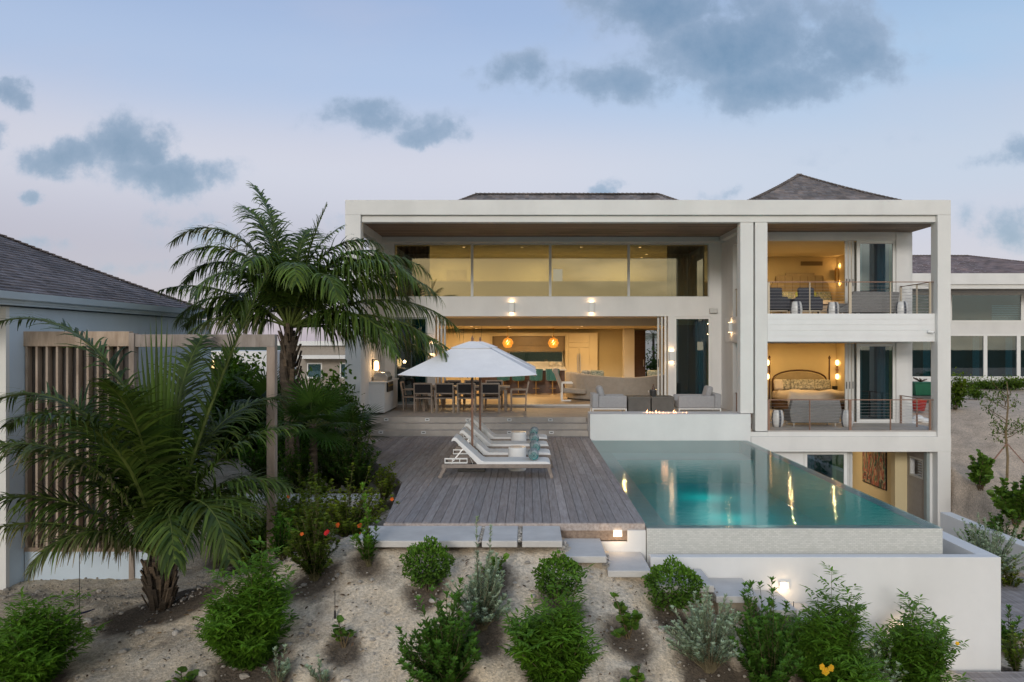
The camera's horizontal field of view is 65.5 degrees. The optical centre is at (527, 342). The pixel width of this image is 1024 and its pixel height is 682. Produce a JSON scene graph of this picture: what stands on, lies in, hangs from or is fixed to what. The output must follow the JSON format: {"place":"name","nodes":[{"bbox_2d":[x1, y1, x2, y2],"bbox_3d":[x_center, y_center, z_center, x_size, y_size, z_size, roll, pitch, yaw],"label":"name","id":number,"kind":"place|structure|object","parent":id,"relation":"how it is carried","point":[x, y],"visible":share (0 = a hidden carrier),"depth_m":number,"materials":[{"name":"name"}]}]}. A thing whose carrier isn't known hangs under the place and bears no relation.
{"place":"outdoors","nodes":[
{"label":"outdoors","id":0,"kind":"place"},
{"bbox_2d":[238,494,379,508],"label":"garden path","id":1,"kind":"structure","parent":0,"point":[312,497],"depth_m":13.31,"materials":[{"name":"concrete"}]},
{"bbox_2d":[0,345,1023,681],"bbox_3d":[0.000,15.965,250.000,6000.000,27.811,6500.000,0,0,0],"label":"ground","id":2,"kind":"structure","parent":0,"point":[972,427],"depth_m":9.49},
{"bbox_2d":[0,586,111,681],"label":"shrub","id":3,"kind":"object","parent":2,"relation":"on","point":[34,648],"visible":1,"depth_m":8.42,"materials":[{"name":"green plant"}]},
{"bbox_2d":[0,234,210,589],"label":"guest house","id":4,"kind":"structure","parent":2,"relation":"on","point":[35,282],"depth_m":13.40,"materials":[{"name":"paint"}]},
{"bbox_2d":[23,331,276,580],"bbox_3d":[-5.690,1.782,12.005,3.780,3.895,0.170,0,0,0],"label":"pergola screen","id":5,"kind":"object","parent":2,"relation":"on","point":[51,362],"visible":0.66,"depth_m":11.95,"materials":[{"name":"paint"}]},
{"bbox_2d":[0,265,305,611],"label":"coconut palm","id":6,"kind":"object","parent":2,"relation":"on","point":[151,484],"visible":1,"depth_m":10.00,"materials":[{"name":"green plant"}]},
{"bbox_2d":[211,329,258,389],"bbox_3d":[-8.343,1.290,22.627,2.376,3.363,2.156,0,0,-26],"label":"garden tree","id":7,"kind":"object","parent":2,"relation":"on","point":[234,358],"visible":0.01,"depth_m":22.15,"materials":[{"name":"green plant"}]},
{"bbox_2d":[201,349,278,458],"bbox_3d":[-7.158,1.570,19.466,2.542,3.167,2.478,0,0,-43],"label":"garden tree","id":8,"kind":"object","parent":2,"relation":"on","point":[226,398],"visible":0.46,"depth_m":19.18,"materials":[{"name":"green plant"}]},
{"bbox_2d":[192,535,299,671],"bbox_3d":[-3.035,2.757,8.544,1.223,1.508,1.406,0,0,0],"label":"shrub","id":9,"kind":"object","parent":2,"relation":"on","point":[243,630],"visible":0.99,"depth_m":8.29,"materials":[{"name":"green plant"}]},
{"bbox_2d":[229,496,275,565],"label":"flowering shrub","id":10,"kind":"object","parent":2,"relation":"on","point":[259,530],"visible":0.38,"depth_m":12.04,"materials":[{"name":"green plant"}]},
{"bbox_2d":[211,348,295,380],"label":"white house","id":11,"kind":"structure","parent":2,"relation":"on","point":[251,352],"depth_m":30.00,"materials":[{"name":"paint"}]},
{"bbox_2d":[232,407,285,481],"bbox_3d":[-5.306,2.063,15.742,1.205,1.521,1.469,0,0,0],"label":"shrub","id":12,"kind":"object","parent":2,"relation":"on","point":[260,461],"visible":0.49,"depth_m":15.61,"materials":[{"name":"green plant"}]},
{"bbox_2d":[230,360,301,439],"bbox_3d":[-5.408,1.598,16.579,1.759,2.468,1.721,0,0,0],"label":"fan palm","id":13,"kind":"object","parent":2,"relation":"on","point":[260,385],"visible":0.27,"depth_m":16.41,"materials":[{"name":"green plant"}]},
{"bbox_2d":[261,643,291,681],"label":"cactus","id":14,"kind":"object","parent":2,"relation":"on","point":[285,666],"visible":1,"depth_m":8.26,"materials":[{"name":"plant"}]},
{"bbox_2d":[268,508,297,560],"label":"shrub","id":15,"kind":"object","parent":2,"relation":"on","point":[278,532],"visible":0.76,"depth_m":10.41,"materials":[{"name":"green plant"}]},
{"bbox_2d":[277,434,315,493],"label":"shrub","id":16,"kind":"object","parent":2,"relation":"on","point":[303,468],"visible":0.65,"depth_m":14.41,"materials":[{"name":"green plant"}]},
{"bbox_2d":[269,462,326,551],"bbox_3d":[-3.589,2.552,12.323,0.927,1.362,1.432,0,0,-29],"label":"flowering shrub","id":17,"kind":"object","parent":2,"relation":"on","point":[284,508],"visible":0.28,"depth_m":12.12,"materials":[{"name":"green plant"}]},
{"bbox_2d":[290,456,330,494],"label":"flowering shrub","id":18,"kind":"object","parent":2,"relation":"on","point":[320,483],"visible":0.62,"depth_m":13.84,"materials":[{"name":"green plant"}]},
{"bbox_2d":[281,474,340,581],"bbox_3d":[-2.640,2.271,9.705,0.674,1.275,0.812,0,0,0],"label":"flowering shrub","id":19,"kind":"object","parent":2,"relation":"on","point":[311,546],"visible":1,"depth_m":9.60,"materials":[{"name":"green plant"}]},
{"bbox_2d":[277,341,344,387],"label":"cream house","id":20,"kind":"structure","parent":2,"relation":"on","point":[326,356],"depth_m":46.00,"materials":[{"name":"beige paint"}]},
{"bbox_2d":[261,368,362,488],"bbox_3d":[-3.851,1.649,14.264,1.884,2.426,1.918,0,0,0],"label":"fan palm","id":21,"kind":"object","parent":2,"relation":"on","point":[314,401],"visible":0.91,"depth_m":14.10,"materials":[{"name":"green plant"}]},
{"bbox_2d":[156,180,475,477],"bbox_3d":[-4.316,-0.142,15.762,4.830,6.056,5.312,0,0,-41],"label":"coconut palm","id":22,"kind":"object","parent":2,"relation":"on","point":[295,286],"visible":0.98,"depth_m":15.31,"materials":[{"name":"green plant"}]},
{"bbox_2d":[294,427,354,489],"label":"shrub","id":23,"kind":"object","parent":2,"relation":"on","point":[329,476],"visible":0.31,"depth_m":15.07,"materials":[{"name":"green plant"}]},
{"bbox_2d":[295,364,370,452],"bbox_3d":[-5.256,1.846,20.089,2.589,2.641,2.432,0,0,-25],"label":"garden tree","id":24,"kind":"object","parent":2,"relation":"on","point":[330,370],"visible":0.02,"depth_m":20.03,"materials":[{"name":"green plant"}]},
{"bbox_2d":[318,359,368,457],"bbox_3d":[-4.584,1.685,19.197,1.378,2.587,1.554,0,0,0],"label":"garden tree","id":25,"kind":"object","parent":2,"relation":"on","point":[351,397],"visible":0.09,"depth_m":19.28,"materials":[{"name":"green plant"}]},
{"bbox_2d":[331,615,356,647],"bbox_3d":[-2.043,3.195,8.769,0.323,0.357,0.223,0,0,19],"label":"sea grape","id":26,"kind":"object","parent":2,"relation":"on","point":[341,632],"visible":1,"depth_m":8.78,"materials":[{"name":"green plant"}]},
{"bbox_2d":[293,463,399,537],"bbox_3d":[-2.654,2.338,11.801,1.562,1.168,1.498,0,0,0],"label":"flowering shrub","id":27,"kind":"object","parent":2,"relation":"on","point":[348,523],"visible":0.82,"depth_m":11.73,"materials":[{"name":"green plant"}]},
{"bbox_2d":[317,404,385,493],"bbox_3d":[-3.182,1.962,14.674,1.320,1.703,1.183,0,0,-38],"label":"shrub","id":28,"kind":"object","parent":2,"relation":"on","point":[360,472],"visible":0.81,"depth_m":14.48,"materials":[{"name":"green plant"}]},
{"bbox_2d":[317,392,390,457],"bbox_3d":[-3.915,1.940,17.366,2.014,1.788,2.037,0,0,0],"label":"fan palm","id":29,"kind":"object","parent":2,"relation":"on","point":[357,418],"visible":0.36,"depth_m":17.32,"materials":[{"name":"green plant"}]},
{"bbox_2d":[349,482,380,566],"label":"shrub","id":30,"kind":"object","parent":2,"relation":"on","point":[368,549],"visible":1,"depth_m":9.88,"materials":[{"name":"green plant"}]},
{"bbox_2d":[369,461,399,500],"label":"flowering shrub","id":31,"kind":"object","parent":2,"relation":"on","point":[386,487],"visible":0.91,"depth_m":13.99,"materials":[{"name":"green plant"}]},
{"bbox_2d":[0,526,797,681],"bbox_3d":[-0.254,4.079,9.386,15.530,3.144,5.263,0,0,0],"label":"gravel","id":32,"kind":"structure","parent":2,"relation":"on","point":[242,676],"depth_m":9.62,"materials":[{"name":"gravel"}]},
{"bbox_2d":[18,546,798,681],"bbox_3d":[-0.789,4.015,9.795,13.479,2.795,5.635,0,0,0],"label":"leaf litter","id":33,"kind":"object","parent":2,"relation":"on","point":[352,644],"visible":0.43,"depth_m":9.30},
{"bbox_2d":[354,526,481,546],"bbox_3d":[-1.415,2.553,10.485,1.570,0.085,0.830,0,0,0],"label":"stepping stone","id":34,"kind":"object","parent":2,"relation":"on","point":[407,536],"visible":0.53,"depth_m":10.35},
{"bbox_2d":[399,535,455,591],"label":"shrub","id":35,"kind":"object","parent":2,"relation":"on","point":[438,553],"visible":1,"depth_m":9.38,"materials":[{"name":"green plant"}]},
{"bbox_2d":[395,577,483,681],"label":"shrub","id":36,"kind":"object","parent":2,"relation":"on","point":[447,652],"visible":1,"depth_m":8.07,"materials":[{"name":"green plant"}]},
{"bbox_2d":[444,515,512,630],"bbox_3d":[-0.528,2.592,8.901,0.741,1.302,0.865,0,0,-26],"label":"shrub","id":37,"kind":"object","parent":2,"relation":"on","point":[486,598],"visible":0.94,"depth_m":8.91,"materials":[{"name":"plant"}]},
{"bbox_2d":[358,448,626,540],"bbox_3d":[-1.427,2.680,15.964,5.954,0.330,10.031,0,0,0],"label":"deck base","id":38,"kind":"object","parent":2,"relation":"on","point":[376,468],"visible":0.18,"depth_m":14.63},
{"bbox_2d":[360,436,644,522],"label":"deck","id":39,"kind":"structure","parent":38,"relation":"on","point":[583,485],"depth_m":13.50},
{"bbox_2d":[398,336,536,471],"bbox_3d":[-1.085,1.174,15.500,2.501,2.608,2.501,0,0,0],"label":"umbrella","id":40,"kind":"object","parent":39,"relation":"on","point":[472,358],"visible":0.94,"depth_m":14.66,"materials":[{"name":"white fabric"}]},
{"bbox_2d":[438,434,553,478],"bbox_3d":[-0.589,2.114,14.850,2.112,0.755,0.670,0,0,0],"label":"sun lounger","id":41,"kind":"object","parent":39,"relation":"on","point":[476,456],"visible":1,"depth_m":14.55,"materials":[{"name":"white fabric"}]},
{"bbox_2d":[450,427,553,467],"bbox_3d":[-0.549,2.114,16.050,2.112,0.755,0.670,0,0,0],"label":"sun lounger","id":42,"kind":"object","parent":39,"relation":"on","point":[482,448],"visible":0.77,"depth_m":15.76,"materials":[{"name":"fabric"}]},
{"bbox_2d":[456,421,548,449],"bbox_3d":[-0.559,2.114,17.349,2.112,0.755,0.670,0,0,-1],"label":"sun lounger","id":43,"kind":"object","parent":39,"relation":"on","point":[484,439],"visible":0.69,"depth_m":17.06,"materials":[{"name":"white wood"}]},
{"bbox_2d":[463,415,549,449],"bbox_3d":[-0.549,2.114,18.650,2.112,0.755,0.670,0,0,1],"label":"sun lounger","id":44,"kind":"object","parent":39,"relation":"on","point":[488,432],"visible":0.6,"depth_m":18.36,"materials":[{"name":"fabric"}]},
{"bbox_2d":[477,337,535,450],"bbox_3d":[-1.075,1.174,17.900,2.501,2.608,2.501,0,0,0],"label":"umbrella","id":45,"kind":"object","parent":39,"relation":"on","point":[507,354],"visible":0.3,"depth_m":17.88,"materials":[{"name":"white fabric"}]},
{"bbox_2d":[588,409,750,441],"bbox_3d":[3.667,2.322,20.925,4.135,1.115,0.850,0,0,0],"label":"fire pit","id":46,"kind":"object","parent":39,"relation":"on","point":[647,425],"visible":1,"depth_m":20.50,"materials":[{"name":"white paint"}]},
{"bbox_2d":[384,523,644,539],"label":"deck fascia","id":47,"kind":"structure","parent":38,"relation":"attached to","point":[602,531],"depth_m":10.91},
{"bbox_2d":[482,526,517,546],"bbox_3d":[-0.360,2.553,10.485,0.450,0.085,0.830,0,0,0],"label":"stepping stone","id":48,"kind":"object","parent":2,"relation":"on","point":[504,536],"visible":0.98,"depth_m":10.29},
{"bbox_2d":[522,526,561,546],"bbox_3d":[0.180,2.553,10.485,0.510,0.085,0.830,0,0,0],"label":"stepping stone","id":49,"kind":"object","parent":2,"relation":"on","point":[541,536],"visible":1,"depth_m":10.29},
{"bbox_2d":[496,563,606,681],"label":"shrub","id":50,"kind":"object","parent":2,"relation":"on","point":[546,647],"visible":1,"depth_m":8.00,"materials":[{"name":"green plant"}]},
{"bbox_2d":[531,550,586,602],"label":"shrub","id":51,"kind":"object","parent":2,"relation":"on","point":[566,563],"visible":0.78,"depth_m":9.27,"materials":[{"name":"green plant"}]},
{"bbox_2d":[601,530,645,559],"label":"end wall","id":52,"kind":"structure","parent":2,"relation":"on","point":[635,541],"depth_m":10.88,"materials":[{"name":"white paint"}]},
{"bbox_2d":[609,592,642,638],"bbox_3d":[1.099,3.134,9.161,0.635,0.556,0.288,0,0,-45],"label":"sea grape","id":53,"kind":"object","parent":2,"relation":"on","point":[625,618],"visible":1,"depth_m":9.16,"materials":[{"name":"green plant"}]},
{"bbox_2d":[345,174,950,526],"bbox_3d":[3.025,-0.092,27.848,17.345,11.145,14.705,0,0,0],"label":"villa","id":54,"kind":"object","parent":2,"relation":"on","point":[484,259],"visible":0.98,"depth_m":23.25,"materials":[{"name":"white paint"}]},
{"bbox_2d":[394,244,708,296],"bbox_3d":[0.735,-2.260,25.090,9.910,1.680,0.060,0,0,0],"label":"gallery window","id":55,"kind":"structure","parent":54,"relation":"in","point":[550,245],"depth_m":25.06,"materials":[{"name":"metal"}]},
{"bbox_2d":[366,408,751,435],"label":"terrace","id":56,"kind":"structure","parent":54,"relation":"attached to","point":[448,422],"depth_m":21.80,"materials":[{"name":"stone"}]},
{"bbox_2d":[369,378,398,413],"bbox_3d":[-4.380,1.580,23.670,0.720,0.940,2.300,0,0,0],"label":"grill counter","id":57,"kind":"object","parent":56,"relation":"on","point":[383,397],"visible":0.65,"depth_m":22.55,"materials":[{"name":"white paint"}]},
{"bbox_2d":[413,383,433,412],"bbox_3d":[-3.060,1.614,23.383,0.550,0.873,0.565,0,0,0],"label":"dining chair","id":58,"kind":"object","parent":56,"relation":"on","point":[422,388],"visible":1,"depth_m":23.15,"materials":[{"name":"brown wood"}]},
{"bbox_2d":[435,383,454,412],"bbox_3d":[-2.430,1.614,23.383,0.550,0.873,0.565,0,0,0],"label":"dining chair","id":59,"kind":"object","parent":56,"relation":"on","point":[444,388],"visible":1,"depth_m":23.15,"materials":[{"name":"brown wood"}]},
{"bbox_2d":[457,383,476,412],"bbox_3d":[-1.800,1.614,23.383,0.550,0.873,0.565,0,0,0],"label":"dining chair","id":60,"kind":"object","parent":56,"relation":"on","point":[463,388],"visible":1,"depth_m":23.16,"materials":[{"name":"brown wood"}]},
{"bbox_2d":[481,383,499,412],"bbox_3d":[-1.090,1.614,23.383,0.550,0.873,0.565,0,0,0],"label":"dining chair","id":61,"kind":"object","parent":56,"relation":"on","point":[490,388],"visible":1,"depth_m":23.15,"materials":[{"name":"brown wood"}]},
{"bbox_2d":[590,385,626,410],"bbox_3d":[2.230,1.631,22.175,0.940,0.838,0.850,0,0,0],"label":"lounge chair","id":62,"kind":"object","parent":56,"relation":"on","point":[599,399],"visible":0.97,"depth_m":21.75,"materials":[{"name":"fabric"}]},
{"bbox_2d":[625,395,650,410],"bbox_3d":[3.053,1.770,22.125,0.625,0.560,0.650,0,0,0],"label":"coffee table","id":63,"kind":"object","parent":56,"relation":"on","point":[638,402],"visible":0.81,"depth_m":21.81,"materials":[{"name":"concrete"}]},
{"bbox_2d":[648,395,673,410],"bbox_3d":[3.692,1.770,22.125,0.625,0.560,0.650,0,0,0],"label":"coffee table","id":64,"kind":"object","parent":56,"relation":"on","point":[661,402],"visible":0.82,"depth_m":21.81,"materials":[{"name":"stone"}]},
{"bbox_2d":[673,385,720,410],"bbox_3d":[4.700,1.631,22.175,1.160,0.838,0.850,0,0,0],"label":"outdoor sofa","id":65,"kind":"object","parent":56,"relation":"on","point":[707,398],"visible":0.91,"depth_m":21.75,"materials":[{"name":"fabric"}]},
{"bbox_2d":[566,372,663,400],"bbox_3d":[3.231,1.495,27.237,3.840,0.930,1.733,0,0,0],"label":"curved sofa","id":66,"kind":"object","parent":54,"relation":"on","point":[589,383],"visible":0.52,"depth_m":26.55,"materials":[{"name":"beige fabric"}]},
{"bbox_2d":[634,330,644,376],"bbox_3d":[4.725,0.720,33.905,0.550,2.480,0.130,0,0,0],"label":"entry door","id":67,"kind":"structure","parent":54,"relation":"in","point":[639,335],"depth_m":33.90,"materials":[{"name":"brown wood"}]},
{"bbox_2d":[675,317,710,393],"bbox_3d":[5.170,0.568,25.060,1.140,2.725,0.050,0,0,0],"label":"window","id":68,"kind":"structure","parent":54,"relation":"in","point":[709,318],"depth_m":25.03,"materials":[{"name":"white paint"}]},
{"bbox_2d":[770,288,789,313],"bbox_3d":[6.740,-1.065,21.810,0.720,0.851,0.620,0,0,0],"label":"balcony chair","id":69,"kind":"object","parent":54,"relation":"on","point":[779,301],"visible":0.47,"depth_m":21.50,"materials":[{"name":"grey fabric"}]},
{"bbox_2d":[768,355,843,409],"bbox_3d":[9.340,1.365,26.425,2.160,1.830,2.090,0,0,0],"label":"bed","id":70,"kind":"object","parent":54,"relation":"on","point":[807,394],"visible":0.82,"depth_m":26.47,"materials":[{"name":"fabric"}]},
{"bbox_2d":[789,288,822,313],"bbox_3d":[7.580,-1.065,21.810,0.800,0.851,0.620,0,0,0],"label":"balcony chair","id":71,"kind":"object","parent":54,"relation":"on","point":[816,301],"visible":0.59,"depth_m":21.50,"materials":[{"name":"grey fabric"}]},
{"bbox_2d":[770,273,843,313],"bbox_3d":[9.360,-1.555,26.430,2.080,1.670,2.100,0,0,0],"label":"bed","id":72,"kind":"object","parent":54,"relation":"on","point":[790,282],"visible":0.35,"depth_m":27.39,"materials":[{"name":"fabric"}]},
{"bbox_2d":[784,400,841,425],"bbox_3d":[7.775,1.910,21.875,1.410,0.740,0.749,0,0,0],"label":"balcony sofa","id":73,"kind":"object","parent":54,"relation":"on","point":[819,413],"visible":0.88,"depth_m":21.53,"materials":[{"name":"fabric"}]},
{"bbox_2d":[838,291,898,313],"bbox_3d":[9.198,-1.010,21.825,1.637,0.740,0.750,0,0,0],"label":"balcony sofa","id":74,"kind":"object","parent":54,"relation":"on","point":[870,301],"visible":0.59,"depth_m":21.45,"materials":[{"name":"fabric"}]},
{"bbox_2d":[862,452,886,490],"bbox_3d":[10.281,3.570,23.650,0.038,1.380,1.600,0,0,0],"label":"painting","id":75,"kind":"object","parent":54,"relation":"attached to","point":[874,468],"visible":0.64,"depth_m":23.51,"materials":[{"name":"multicoloured"}]},
{"bbox_2d":[856,343,894,421],"bbox_3d":[9.860,1.147,22.560,1.100,2.235,0.050,0,0,0],"label":"sliding door","id":76,"kind":"structure","parent":54,"relation":"in","point":[858,345],"depth_m":22.53,"materials":[{"name":"white paint"}]},
{"bbox_2d":[856,241,894,313],"bbox_3d":[9.860,-1.763,22.560,1.100,2.235,0.050,0,0,0],"label":"sliding door","id":77,"kind":"structure","parent":54,"relation":"in","point":[858,243],"depth_m":22.53,"materials":[{"name":"white paint"}]},
{"bbox_2d":[641,554,705,615],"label":"shrub","id":78,"kind":"object","parent":2,"relation":"on","point":[658,571],"visible":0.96,"depth_m":9.55,"materials":[{"name":"green plant"}]},
{"bbox_2d":[657,585,741,673],"bbox_3d":[2.062,3.216,8.964,1.057,1.049,0.958,0,0,-44],"label":"shrub","id":79,"kind":"object","parent":2,"relation":"on","point":[705,651],"visible":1,"depth_m":8.91,"materials":[{"name":"plant"}]},
{"bbox_2d":[587,563,866,649],"bbox_3d":[2.650,3.514,10.105,4.300,1.493,0.690,0,0,0],"label":"step footing","id":80,"kind":"object","parent":2,"relation":"on","point":[737,607],"visible":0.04,"depth_m":9.83,"materials":[{"name":"concrete"}]},
{"bbox_2d":[564,538,606,562],"bbox_3d":[0.723,2.723,10.435,0.525,0.085,0.930,0,0,0],"label":"stepping stone","id":81,"kind":"object","parent":80,"relation":"on","point":[586,550],"visible":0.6,"depth_m":10.25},
{"bbox_2d":[605,552,650,576],"bbox_3d":[1.272,2.902,10.435,0.545,0.085,0.930,0,0,0],"label":"stepping stone","id":82,"kind":"object","parent":80,"relation":"on","point":[628,564],"visible":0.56,"depth_m":10.21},
{"bbox_2d":[654,569,713,591],"bbox_3d":[1.930,3.022,10.120,0.700,0.085,0.740,0,0,0],"label":"stepping stone","id":83,"kind":"object","parent":80,"relation":"on","point":[704,577],"visible":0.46,"depth_m":9.84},
{"bbox_2d":[708,578,758,602],"bbox_3d":[2.560,3.143,10.105,0.520,0.085,0.770,0,0,0],"label":"stepping stone","id":84,"kind":"object","parent":80,"relation":"on","point":[731,587],"visible":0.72,"depth_m":9.97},
{"bbox_2d":[753,590,796,616],"bbox_3d":[3.060,3.303,10.095,0.440,0.085,0.790,0,0,0],"label":"stepping stone","id":85,"kind":"object","parent":80,"relation":"on","point":[763,594],"visible":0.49,"depth_m":9.98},
{"bbox_2d":[728,576,805,681],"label":"shrub","id":86,"kind":"object","parent":2,"relation":"on","point":[762,640],"visible":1,"depth_m":8.82,"materials":[{"name":"green plant"}]},
{"bbox_2d":[592,441,942,565],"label":"infinity pool","id":87,"kind":"structure","parent":2,"relation":"in","point":[697,504],"depth_m":15.28,"materials":[{"name":"liquid"}]},
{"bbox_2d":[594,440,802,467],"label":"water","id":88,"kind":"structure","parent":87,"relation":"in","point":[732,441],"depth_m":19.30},
{"bbox_2d":[649,531,1000,671],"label":"retaining wall","id":89,"kind":"structure","parent":2,"relation":"on","point":[958,580],"depth_m":10.50,"materials":[{"name":"white paint"}]},
{"bbox_2d":[779,561,898,681],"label":"shrub","id":90,"kind":"object","parent":2,"relation":"on","point":[829,644],"visible":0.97,"depth_m":8.98,"materials":[{"name":"green plant"}]},
{"bbox_2d":[864,645,909,681],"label":"shrub","id":91,"kind":"object","parent":2,"relation":"on","point":[886,670],"visible":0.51,"depth_m":9.33,"materials":[{"name":"plant"}]},
{"bbox_2d":[863,589,971,681],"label":"shrub","id":92,"kind":"object","parent":2,"relation":"on","point":[920,651],"visible":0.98,"depth_m":9.47,"materials":[{"name":"green plant"}]},
{"bbox_2d":[951,367,972,409],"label":"garden tree","id":93,"kind":"object","parent":2,"relation":"on","point":[958,391],"visible":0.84,"depth_m":25.30,"materials":[{"name":"green plant"}]},
{"bbox_2d":[912,255,1023,386],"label":"neighbour villa","id":94,"kind":"object","parent":2,"relation":"on","point":[987,316],"visible":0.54,"depth_m":38.65,"materials":[{"name":"white paint"}]},
{"bbox_2d":[951,334,985,377],"bbox_3d":[21.050,0.665,38.485,1.900,2.130,0.390,0,0,0],"label":"window","id":95,"kind":"structure","parent":94,"relation":"in","point":[975,337],"depth_m":38.65,"materials":[{"name":"white paint"}]},
{"bbox_2d":[951,293,1022,321],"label":"window","id":96,"kind":"structure","parent":94,"relation":"in","point":[1021,294],"depth_m":38.29,"materials":[{"name":"white paint"}]},
{"bbox_2d":[986,334,1018,377],"bbox_3d":[22.800,0.665,38.485,1.600,2.130,0.390,0,0,0],"label":"window","id":97,"kind":"structure","parent":94,"relation":"in","point":[1008,337],"depth_m":38.65,"materials":[{"name":"white paint"}]},
{"bbox_2d":[965,449,995,490],"bbox_3d":[11.182,3.117,19.529,0.657,1.033,1.012,0,0,0],"label":"sea grape","id":98,"kind":"object","parent":2,"relation":"on","point":[982,474],"visible":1,"depth_m":19.42,"materials":[{"name":"green plant"}]},
{"bbox_2d":[940,512,1023,573],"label":"garden wall","id":99,"kind":"structure","parent":2,"relation":"on","point":[949,521],"depth_m":17.15,"materials":[{"name":"white paint"}]},
{"bbox_2d":[953,512,1023,577],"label":"shrub","id":100,"kind":"object","parent":2,"relation":"on","point":[995,550],"visible":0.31,"depth_m":14.47,"materials":[{"name":"plant"}]},
{"bbox_2d":[955,577,1023,681],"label":"boardwalk","id":101,"kind":"structure","parent":2,"relation":"on","point":[1012,595],"depth_m":12.31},
{"bbox_2d":[964,512,1023,546],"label":"shrub","id":102,"kind":"object","parent":2,"relation":"on","point":[1007,530],"visible":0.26,"depth_m":16.45,"materials":[{"name":"green plant"}]},
{"bbox_2d":[978,375,1023,478],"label":"young tree","id":103,"kind":"object","parent":2,"relation":"on","point":[1005,431],"visible":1,"depth_m":19.99,"materials":[{"name":"green plant"}]},
{"bbox_2d":[986,475,1023,524],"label":"sea grape","id":104,"kind":"object","parent":2,"relation":"on","point":[1008,503],"visible":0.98,"depth_m":17.54,"materials":[{"name":"green plant"}]},
{"bbox_2d":[1001,604,1022,649],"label":"shrub","id":105,"kind":"object","parent":2,"relation":"on","point":[1004,631],"visible":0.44,"depth_m":11.28,"materials":[{"name":"green plant"}]},
{"bbox_2d":[1001,558,1023,586],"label":"flowering shrub","id":106,"kind":"object","parent":2,"relation":"on","point":[1010,581],"visible":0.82,"depth_m":13.95,"materials":[{"name":"green plant"}]},
{"bbox_2d":[1001,625,1023,671],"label":"flowering shrub","id":107,"kind":"object","parent":2,"relation":"on","point":[1012,659],"visible":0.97,"depth_m":10.57,"materials":[{"name":"green plant"}]},
{"bbox_2d":[0,0,1023,340],"label":"sky","id":108,"kind":"structure","parent":0,"point":[126,126],"materials":[{"name":"blue"}]},
{"bbox_2d":[481,368,565,392],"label":"kitchen island","id":109,"kind":"structure","parent":0,"point":[543,385],"depth_m":30.75,"materials":[{"name":"white wood"}]},
{"bbox_2d":[912,377,930,395],"bbox_3d":[13.557,1.512,27.500,0.720,0.624,0.640,0,0,0],"label":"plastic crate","id":110,"kind":"object","parent":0,"point":[920,387],"visible":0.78,"depth_m":27.23,"materials":[{"name":"green plastic"}]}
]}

